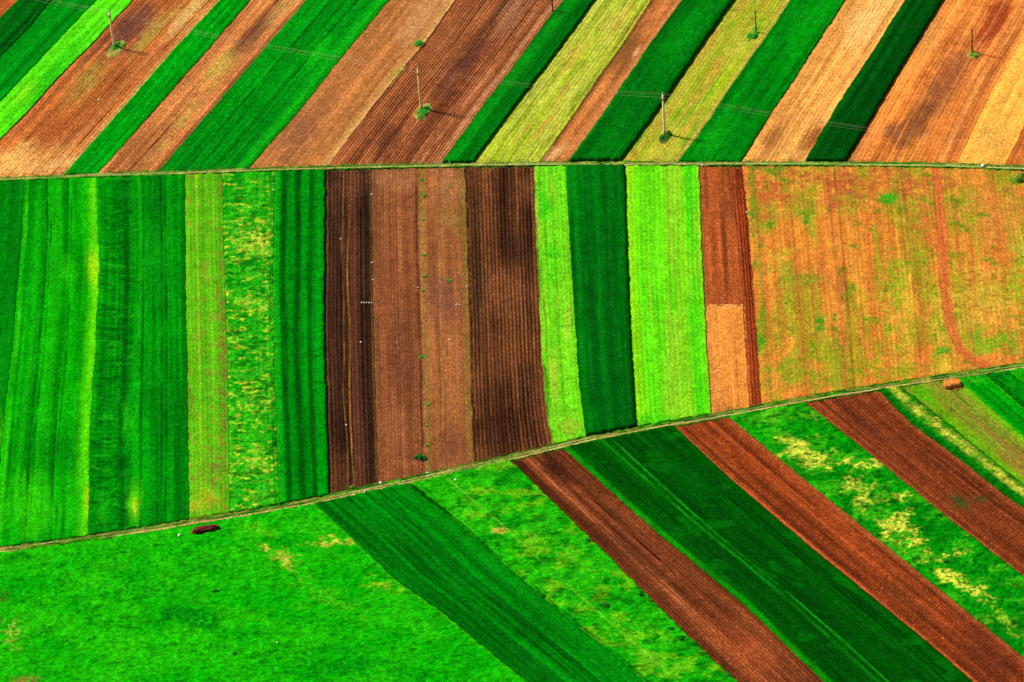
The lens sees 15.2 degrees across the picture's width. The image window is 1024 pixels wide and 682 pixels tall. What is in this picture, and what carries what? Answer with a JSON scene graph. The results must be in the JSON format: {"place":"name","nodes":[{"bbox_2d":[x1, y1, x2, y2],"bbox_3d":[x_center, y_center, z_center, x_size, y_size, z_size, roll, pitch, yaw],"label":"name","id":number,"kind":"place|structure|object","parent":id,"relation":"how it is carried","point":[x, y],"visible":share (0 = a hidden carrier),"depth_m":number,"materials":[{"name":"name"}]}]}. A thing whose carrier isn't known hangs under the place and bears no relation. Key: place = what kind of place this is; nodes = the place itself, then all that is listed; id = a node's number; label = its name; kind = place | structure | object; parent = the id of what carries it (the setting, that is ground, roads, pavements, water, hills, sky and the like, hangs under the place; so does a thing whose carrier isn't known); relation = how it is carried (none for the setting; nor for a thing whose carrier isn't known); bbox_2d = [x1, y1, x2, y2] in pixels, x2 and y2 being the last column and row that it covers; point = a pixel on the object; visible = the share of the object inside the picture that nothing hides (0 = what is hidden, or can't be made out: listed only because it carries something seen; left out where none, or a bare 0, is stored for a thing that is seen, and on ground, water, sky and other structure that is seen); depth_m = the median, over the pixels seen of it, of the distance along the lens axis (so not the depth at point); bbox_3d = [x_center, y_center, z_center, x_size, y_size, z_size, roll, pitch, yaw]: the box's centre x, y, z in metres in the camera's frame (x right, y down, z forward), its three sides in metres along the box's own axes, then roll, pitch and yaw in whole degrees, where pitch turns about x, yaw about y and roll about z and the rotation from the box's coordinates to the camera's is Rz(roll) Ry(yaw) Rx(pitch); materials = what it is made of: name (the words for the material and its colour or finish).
{"place":"outdoors","nodes":[
{"label":"outdoors","id":0,"kind":"place"},
{"bbox_2d":[0,0,16,17],"bbox_3d":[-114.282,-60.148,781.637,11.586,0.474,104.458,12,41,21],"label":"ploughed field","id":1,"kind":"structure","parent":0,"point":[5,5],"depth_m":791.96,"materials":[{"name":"soil"}]},
{"bbox_2d":[0,180,23,464],"bbox_3d":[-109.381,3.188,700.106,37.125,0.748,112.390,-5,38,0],"label":"cereal field","id":2,"kind":"structure","parent":0,"point":[11,198],"depth_m":719.13,"materials":[{"name":"green plant"}]},
{"bbox_2d":[0,0,52,56],"bbox_3d":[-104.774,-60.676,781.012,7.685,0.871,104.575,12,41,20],"label":"cereal field","id":3,"kind":"structure","parent":0,"point":[18,18],"depth_m":786.74,"materials":[{"name":"green plant"}]},
{"bbox_2d":[0,0,95,101],"bbox_3d":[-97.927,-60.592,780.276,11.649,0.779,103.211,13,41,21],"label":"cereal field","id":4,"kind":"structure","parent":0,"point":[31,46],"depth_m":780.37,"materials":[{"name":"green plant"}]},
{"bbox_2d":[0,177,99,545],"bbox_3d":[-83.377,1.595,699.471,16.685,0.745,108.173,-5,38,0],"label":"cereal field","id":5,"kind":"structure","parent":0,"point":[44,476],"depth_m":694.67,"materials":[{"name":"green plant"}]},
{"bbox_2d":[0,0,132,138],"bbox_3d":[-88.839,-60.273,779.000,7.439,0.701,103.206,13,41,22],"label":"cereal field","id":6,"kind":"structure","parent":0,"point":[76,40],"depth_m":774.05,"materials":[{"name":"green plant"}]},
{"bbox_2d":[0,0,218,176],"bbox_3d":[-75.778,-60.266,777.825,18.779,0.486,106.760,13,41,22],"label":"ploughed field","id":7,"kind":"structure","parent":0,"point":[62,124],"depth_m":765.67,"materials":[{"name":"soil"}]},
{"bbox_2d":[107,10,114,45],"bbox_3d":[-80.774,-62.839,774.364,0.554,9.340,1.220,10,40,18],"label":"utility pole","id":8,"kind":"object","parent":7,"relation":"on","point":[112,35],"visible":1,"depth_m":774.06,"materials":[{"name":"brown wood"}]},
{"bbox_2d":[55,4,1017,150],"bbox_3d":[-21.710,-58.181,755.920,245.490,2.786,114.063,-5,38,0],"label":"wire","id":9,"kind":"object","parent":8,"relation":"attached to","point":[522,86],"visible":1,"depth_m":742.90,"materials":[{"name":"metal"}]},
{"bbox_2d":[55,0,1020,146],"bbox_3d":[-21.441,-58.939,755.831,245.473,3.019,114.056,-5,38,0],"label":"wire","id":10,"kind":"object","parent":8,"relation":"attached to","point":[568,87],"visible":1,"depth_m":739.41,"materials":[{"name":"metal"}]},
{"bbox_2d":[74,5,1015,147],"bbox_3d":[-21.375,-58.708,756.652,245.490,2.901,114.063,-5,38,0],"label":"wire","id":11,"kind":"object","parent":8,"relation":"attached to","point":[517,83],"visible":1,"depth_m":744.85,"materials":[{"name":"metal"}]},
{"bbox_2d":[107,40,125,57],"bbox_3d":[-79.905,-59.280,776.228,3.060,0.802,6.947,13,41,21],"label":"grass tuft","id":12,"kind":"object","parent":7,"relation":"on","point":[117,49],"visible":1,"depth_m":776.02,"materials":[{"name":"green plant"}]},
{"bbox_2d":[88,174,189,534],"bbox_3d":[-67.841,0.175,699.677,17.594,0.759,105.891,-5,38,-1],"label":"cereal field","id":13,"kind":"structure","parent":0,"point":[139,460],"depth_m":694.90,"materials":[{"name":"green plant"}]},
{"bbox_2d":[64,0,249,174],"bbox_3d":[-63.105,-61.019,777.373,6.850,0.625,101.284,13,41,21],"label":"cereal field","id":14,"kind":"structure","parent":0,"point":[156,88],"depth_m":764.27,"materials":[{"name":"green plant"}]},
{"bbox_2d":[99,0,305,172],"bbox_3d":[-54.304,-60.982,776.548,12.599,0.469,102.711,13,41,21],"label":"ploughed field","id":15,"kind":"structure","parent":0,"point":[171,122],"depth_m":763.67,"materials":[{"name":"soil"}]},
{"bbox_2d":[185,173,229,518],"bbox_3d":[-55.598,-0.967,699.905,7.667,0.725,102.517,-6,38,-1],"label":"cereal field","id":16,"kind":"structure","parent":0,"point":[208,425],"depth_m":696.37,"materials":[{"name":"green plant"}]},
{"bbox_2d":[222,171,279,511],"bbox_3d":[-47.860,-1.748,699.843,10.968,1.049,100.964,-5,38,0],"label":"meadow strip","id":17,"kind":"object","parent":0,"point":[248,214],"visible":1,"depth_m":698.04,"materials":[{"name":"green plant"}]},
{"bbox_2d":[0,503,526,681],"bbox_3d":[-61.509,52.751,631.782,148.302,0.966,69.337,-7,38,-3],"label":"meadow","id":18,"kind":"structure","parent":0,"point":[316,592],"depth_m":639.56,"materials":[{"name":"green plant"}]},
{"bbox_2d":[189,524,219,533],"bbox_3d":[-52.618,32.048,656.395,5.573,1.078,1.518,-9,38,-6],"label":"manure heap","id":19,"kind":"object","parent":18,"relation":"on","point":[202,529],"visible":1,"depth_m":656.02,"materials":[{"name":"soil"}]},
{"bbox_2d":[159,0,388,170],"bbox_3d":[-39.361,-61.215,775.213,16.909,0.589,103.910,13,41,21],"label":"cereal field","id":20,"kind":"structure","parent":0,"point":[253,112],"depth_m":761.99,"materials":[{"name":"green plant"}]},
{"bbox_2d":[272,169,328,503],"bbox_3d":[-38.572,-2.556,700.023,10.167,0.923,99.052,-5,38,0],"label":"cereal field","id":21,"kind":"structure","parent":0,"point":[298,315],"depth_m":697.76,"materials":[{"name":"green plant"}]},
{"bbox_2d":[324,169,378,493],"bbox_3d":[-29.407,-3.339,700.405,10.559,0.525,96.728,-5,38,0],"label":"ploughed field","id":22,"kind":"structure","parent":0,"point":[349,317],"depth_m":698.08,"materials":[{"name":"soil"}]},
{"bbox_2d":[250,0,454,167],"bbox_3d":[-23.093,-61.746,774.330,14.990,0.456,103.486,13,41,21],"label":"ploughed field","id":23,"kind":"structure","parent":0,"point":[323,124],"depth_m":760.78,"materials":[{"name":"soil"}]},
{"bbox_2d":[413,39,423,47],"bbox_3d":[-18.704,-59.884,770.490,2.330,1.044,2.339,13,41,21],"label":"bush","id":24,"kind":"object","parent":23,"relation":"on","point":[418,41],"visible":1,"depth_m":770.38,"materials":[{"name":"green plant"}]},
{"bbox_2d":[371,168,426,482],"bbox_3d":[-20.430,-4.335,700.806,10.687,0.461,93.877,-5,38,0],"label":"ploughed field","id":25,"kind":"structure","parent":0,"point":[399,365],"depth_m":699.06,"materials":[{"name":"soil"}]},
{"bbox_2d":[413,453,426,460],"bbox_3d":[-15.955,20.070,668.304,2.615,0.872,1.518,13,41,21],"label":"bush","id":26,"kind":"object","parent":25,"relation":"on","point":[420,456],"visible":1,"depth_m":668.22,"materials":[{"name":"green plant"}]},
{"bbox_2d":[329,0,562,165],"bbox_3d":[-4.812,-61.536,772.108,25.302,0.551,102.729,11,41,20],"label":"ploughed field","id":27,"kind":"structure","parent":0,"point":[491,40],"depth_m":759.52,"materials":[{"name":"soil"}]},
{"bbox_2d":[415,67,422,108],"bbox_3d":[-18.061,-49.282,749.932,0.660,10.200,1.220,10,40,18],"label":"utility pole","id":28,"kind":"object","parent":27,"relation":"on","point":[419,89],"visible":1,"depth_m":749.75,"materials":[{"name":"beige wood"}]},
{"bbox_2d":[413,103,432,120],"bbox_3d":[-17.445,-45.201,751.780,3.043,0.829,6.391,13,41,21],"label":"grass tuft","id":29,"kind":"object","parent":27,"relation":"on","point":[424,112],"visible":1,"depth_m":751.38,"materials":[{"name":"green plant"}]},
{"bbox_2d":[419,167,474,471],"bbox_3d":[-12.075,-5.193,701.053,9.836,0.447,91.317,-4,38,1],"label":"ploughed field","id":30,"kind":"structure","parent":0,"point":[447,374],"depth_m":699.25,"materials":[{"name":"soil"}]},
{"bbox_2d":[315,483,643,681],"bbox_3d":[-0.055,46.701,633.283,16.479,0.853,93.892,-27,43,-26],"label":"cereal field","id":31,"kind":"structure","parent":0,"point":[406,535],"depth_m":640.83,"materials":[{"name":"green plant"}]},
{"bbox_2d":[464,166,551,461],"bbox_3d":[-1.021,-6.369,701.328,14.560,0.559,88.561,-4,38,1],"label":"ploughed field","id":32,"kind":"structure","parent":0,"point":[509,415],"depth_m":699.21,"materials":[{"name":"soil"}]},
{"bbox_2d":[0,362,1023,551],"bbox_3d":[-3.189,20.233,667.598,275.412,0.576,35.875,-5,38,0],"label":"farm track","id":33,"kind":"structure","parent":0,"point":[615,433],"depth_m":667.58,"materials":[{"name":"green plant"}]},
{"bbox_2d":[0,161,1023,180],"bbox_3d":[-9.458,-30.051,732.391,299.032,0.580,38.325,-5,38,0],"label":"farm track","id":34,"kind":"structure","parent":0,"point":[653,163],"depth_m":735.71,"materials":[{"name":"green plant"}]},
{"bbox_2d":[443,0,594,162],"bbox_3d":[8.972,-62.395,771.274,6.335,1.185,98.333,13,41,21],"label":"cereal field","id":35,"kind":"structure","parent":0,"point":[529,67],"depth_m":757.09,"materials":[{"name":"green plant"}]},
{"bbox_2d":[534,165,585,443],"bbox_3d":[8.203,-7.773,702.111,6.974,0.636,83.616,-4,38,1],"label":"cereal field","id":36,"kind":"structure","parent":0,"point":[564,411],"depth_m":699.58,"materials":[{"name":"green plant"}]},
{"bbox_2d":[474,0,650,162],"bbox_3d":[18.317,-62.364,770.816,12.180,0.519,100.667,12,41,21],"label":"stubble field","id":37,"kind":"structure","parent":0,"point":[536,121],"depth_m":756.28,"materials":[{"name":"plant"}]},
{"bbox_2d":[408,460,737,681],"bbox_3d":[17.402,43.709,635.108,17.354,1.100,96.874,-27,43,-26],"label":"meadow","id":38,"kind":"structure","parent":0,"point":[534,537],"depth_m":643.07,"materials":[{"name":"green plant"}]},
{"bbox_2d":[598,602,608,606],"bbox_3d":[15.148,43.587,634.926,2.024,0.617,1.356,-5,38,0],"label":"shrub","id":39,"kind":"object","parent":38,"relation":"on","point":[604,604],"visible":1,"depth_m":634.95,"materials":[{"name":"green plant"}]},
{"bbox_2d":[566,164,636,435],"bbox_3d":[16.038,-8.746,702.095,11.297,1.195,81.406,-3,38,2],"label":"cereal field","id":40,"kind":"structure","parent":0,"point":[596,198],"depth_m":701.18,"materials":[{"name":"green plant"}]},
{"bbox_2d":[540,0,680,161],"bbox_3d":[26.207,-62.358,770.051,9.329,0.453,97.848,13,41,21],"label":"ploughed field","id":41,"kind":"structure","parent":0,"point":[594,105],"depth_m":756.37,"materials":[{"name":"soil"}]},
{"bbox_2d":[569,0,733,161],"bbox_3d":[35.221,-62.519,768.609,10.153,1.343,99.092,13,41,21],"label":"cereal field","id":42,"kind":"structure","parent":0,"point":[675,45],"depth_m":754.17,"materials":[{"name":"green plant"}]},
{"bbox_2d":[511,449,822,681],"bbox_3d":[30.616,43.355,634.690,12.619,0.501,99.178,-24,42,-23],"label":"ploughed field","id":43,"kind":"structure","parent":0,"point":[729,633],"depth_m":639.61,"materials":[{"name":"soil"}]},
{"bbox_2d":[624,165,710,425],"bbox_3d":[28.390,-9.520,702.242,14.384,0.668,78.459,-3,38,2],"label":"cereal field","id":44,"kind":"structure","parent":0,"point":[670,366],"depth_m":700.70,"materials":[{"name":"green plant"}]},
{"bbox_2d":[620,0,789,160],"bbox_3d":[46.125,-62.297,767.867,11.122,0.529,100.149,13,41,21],"label":"stubble field","id":45,"kind":"structure","parent":0,"point":[719,61],"depth_m":754.30,"materials":[{"name":"yellow plant"}]},
{"bbox_2d":[661,93,665,133],"bbox_3d":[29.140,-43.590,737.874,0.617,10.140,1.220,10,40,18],"label":"utility pole","id":46,"kind":"object","parent":45,"relation":"on","point":[663,110],"visible":1,"depth_m":737.54,"materials":[{"name":"beige wood"}]},
{"bbox_2d":[659,130,671,142],"bbox_3d":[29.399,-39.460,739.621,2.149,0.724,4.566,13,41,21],"label":"grass tuft","id":47,"kind":"object","parent":45,"relation":"on","point":[663,137],"visible":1,"depth_m":739.64,"materials":[{"name":"green plant"}]},
{"bbox_2d":[745,28,757,40],"bbox_3d":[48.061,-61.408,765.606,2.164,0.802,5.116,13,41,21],"label":"grass tuft","id":48,"kind":"object","parent":45,"relation":"on","point":[753,35],"visible":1,"depth_m":765.09,"materials":[{"name":"green plant"}]},
{"bbox_2d":[699,166,744,305],"bbox_3d":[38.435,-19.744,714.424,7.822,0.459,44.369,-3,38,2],"label":"ploughed field","id":49,"kind":"structure","parent":0,"point":[721,272],"depth_m":712.97,"materials":[{"name":"soil"}]},
{"bbox_2d":[705,304,750,412],"bbox_3d":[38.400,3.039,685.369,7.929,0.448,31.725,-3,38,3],"label":"harvested field","id":50,"kind":"structure","parent":0,"point":[725,346],"depth_m":685.25,"materials":[{"name":"soil"}]},
{"bbox_2d":[730,166,761,405],"bbox_3d":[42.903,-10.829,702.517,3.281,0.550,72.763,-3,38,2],"label":"ploughed field","id":51,"kind":"structure","parent":0,"point":[739,193],"depth_m":701.92,"materials":[{"name":"soil"}]},
{"bbox_2d":[679,0,844,161],"bbox_3d":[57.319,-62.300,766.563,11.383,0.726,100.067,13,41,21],"label":"cereal field","id":52,"kind":"structure","parent":0,"point":[762,82],"depth_m":752.02,"materials":[{"name":"green plant"}]},
{"bbox_2d":[564,426,972,681],"bbox_3d":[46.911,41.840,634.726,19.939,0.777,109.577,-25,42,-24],"label":"cereal field","id":53,"kind":"structure","parent":0,"point":[819,615],"depth_m":641.11,"materials":[{"name":"green plant"}]},
{"bbox_2d":[742,0,904,161],"bbox_3d":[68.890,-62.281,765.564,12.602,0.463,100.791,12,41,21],"label":"ploughed field","id":54,"kind":"structure","parent":0,"point":[839,56],"depth_m":751.51,"materials":[{"name":"soil"}]},
{"bbox_2d":[676,418,1023,681],"bbox_3d":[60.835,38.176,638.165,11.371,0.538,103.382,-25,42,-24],"label":"ploughed field","id":55,"kind":"structure","parent":0,"point":[965,642],"depth_m":641.57,"materials":[{"name":"soil"}]},
{"bbox_2d":[806,0,942,161],"bbox_3d":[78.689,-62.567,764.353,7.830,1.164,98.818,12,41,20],"label":"cereal field","id":56,"kind":"structure","parent":0,"point":[859,102],"depth_m":748.61,"materials":[{"name":"green plant"}]},
{"bbox_2d":[729,402,1023,656],"bbox_3d":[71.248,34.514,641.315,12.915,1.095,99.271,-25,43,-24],"label":"meadow","id":57,"kind":"structure","parent":0,"point":[903,520],"depth_m":648.41,"materials":[{"name":"green plant"}]},
{"bbox_2d":[742,165,1023,403],"bbox_3d":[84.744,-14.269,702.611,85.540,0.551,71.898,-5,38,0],"label":"fallow field","id":58,"kind":"structure","parent":0,"point":[848,229],"depth_m":701.54,"materials":[{"name":"orange plant"}]},
{"bbox_2d":[1009,172,1023,182],"bbox_3d":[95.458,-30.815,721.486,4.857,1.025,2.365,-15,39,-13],"label":"bush","id":59,"kind":"object","parent":58,"relation":"on","point":[1019,179],"visible":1,"depth_m":721.21,"materials":[{"name":"green plant"}]},
{"bbox_2d":[807,391,1023,575],"bbox_3d":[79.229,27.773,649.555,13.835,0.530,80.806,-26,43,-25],"label":"ploughed field","id":60,"kind":"structure","parent":0,"point":[880,427],"depth_m":657.03,"materials":[{"name":"soil"}]},
{"bbox_2d":[846,0,1023,162],"bbox_3d":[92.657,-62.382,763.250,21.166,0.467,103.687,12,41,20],"label":"ploughed field","id":61,"kind":"structure","parent":0,"point":[943,85],"depth_m":747.88,"materials":[{"name":"soil"}]},
{"bbox_2d":[971,29,972,51],"bbox_3d":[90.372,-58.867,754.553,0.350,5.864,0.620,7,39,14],"label":"utility pole","id":62,"kind":"object","parent":61,"relation":"on","point":[972,42],"visible":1,"depth_m":754.69,"materials":[{"name":"brown wood"}]},
{"bbox_2d":[628,0,1022,36],"bbox_3d":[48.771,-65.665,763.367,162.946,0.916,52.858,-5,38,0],"label":"wire","id":63,"kind":"object","parent":62,"relation":"attached to","point":[826,19],"visible":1,"depth_m":759.62,"materials":[{"name":"grey metal"}]},
{"bbox_2d":[636,0,1023,35],"bbox_3d":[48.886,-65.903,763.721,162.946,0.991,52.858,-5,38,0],"label":"wire","id":64,"kind":"object","parent":62,"relation":"attached to","point":[826,18],"visible":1,"depth_m":760.53,"materials":[{"name":"grey metal"}]},
{"bbox_2d":[967,51,980,58],"bbox_3d":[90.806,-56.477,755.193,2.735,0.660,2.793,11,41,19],"label":"grass tuft","id":65,"kind":"object","parent":61,"relation":"on","point":[974,54],"visible":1,"depth_m":755.09,"materials":[{"name":"green plant"}]},
{"bbox_2d":[879,385,1023,507],"bbox_3d":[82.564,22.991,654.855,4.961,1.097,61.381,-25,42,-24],"label":"meadow","id":66,"kind":"structure","parent":0,"point":[921,416],"depth_m":662.50,"materials":[{"name":"green plant"}]},
{"bbox_2d":[903,381,1023,483],"bbox_3d":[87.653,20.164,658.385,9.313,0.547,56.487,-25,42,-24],"label":"fallow field","id":67,"kind":"structure","parent":0,"point":[967,413],"depth_m":666.50,"materials":[{"name":"green plant"}]},
{"bbox_2d":[943,378,961,388],"bbox_3d":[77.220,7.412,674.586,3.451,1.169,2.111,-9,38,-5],"label":"hay stack","id":68,"kind":"object","parent":67,"relation":"on","point":[951,383],"visible":1,"depth_m":674.07,"materials":[{"name":"orange plant"}]},
{"bbox_2d":[958,40,1023,164],"bbox_3d":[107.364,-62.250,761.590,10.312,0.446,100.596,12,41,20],"label":"harvested field","id":69,"kind":"structure","parent":0,"point":[1000,122],"depth_m":737.19,"materials":[{"name":"plant"}]},
{"bbox_2d":[958,374,1023,435],"bbox_3d":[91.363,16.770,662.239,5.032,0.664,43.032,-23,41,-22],"label":"cereal field","id":70,"kind":"structure","parent":0,"point":[996,398],"depth_m":670.86,"materials":[{"name":"green plant"}]},
{"bbox_2d":[986,370,1023,406],"bbox_3d":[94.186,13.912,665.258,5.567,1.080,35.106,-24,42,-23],"label":"meadow","id":71,"kind":"structure","parent":0,"point":[1011,384],"depth_m":673.77,"materials":[{"name":"green plant"}]},
{"bbox_2d":[1005,125,1023,165],"bbox_3d":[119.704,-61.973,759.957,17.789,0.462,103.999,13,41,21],"label":"ploughed field","id":72,"kind":"structure","parent":0,"point":[1015,156],"depth_m":728.46,"materials":[{"name":"soil"}]},
{"bbox_2d":[1008,368,1023,381],"bbox_3d":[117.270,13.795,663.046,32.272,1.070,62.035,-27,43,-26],"label":"meadow","id":73,"kind":"structure","parent":0,"point":[1018,373],"depth_m":676.12,"materials":[{"name":"green plant"}]}
]}

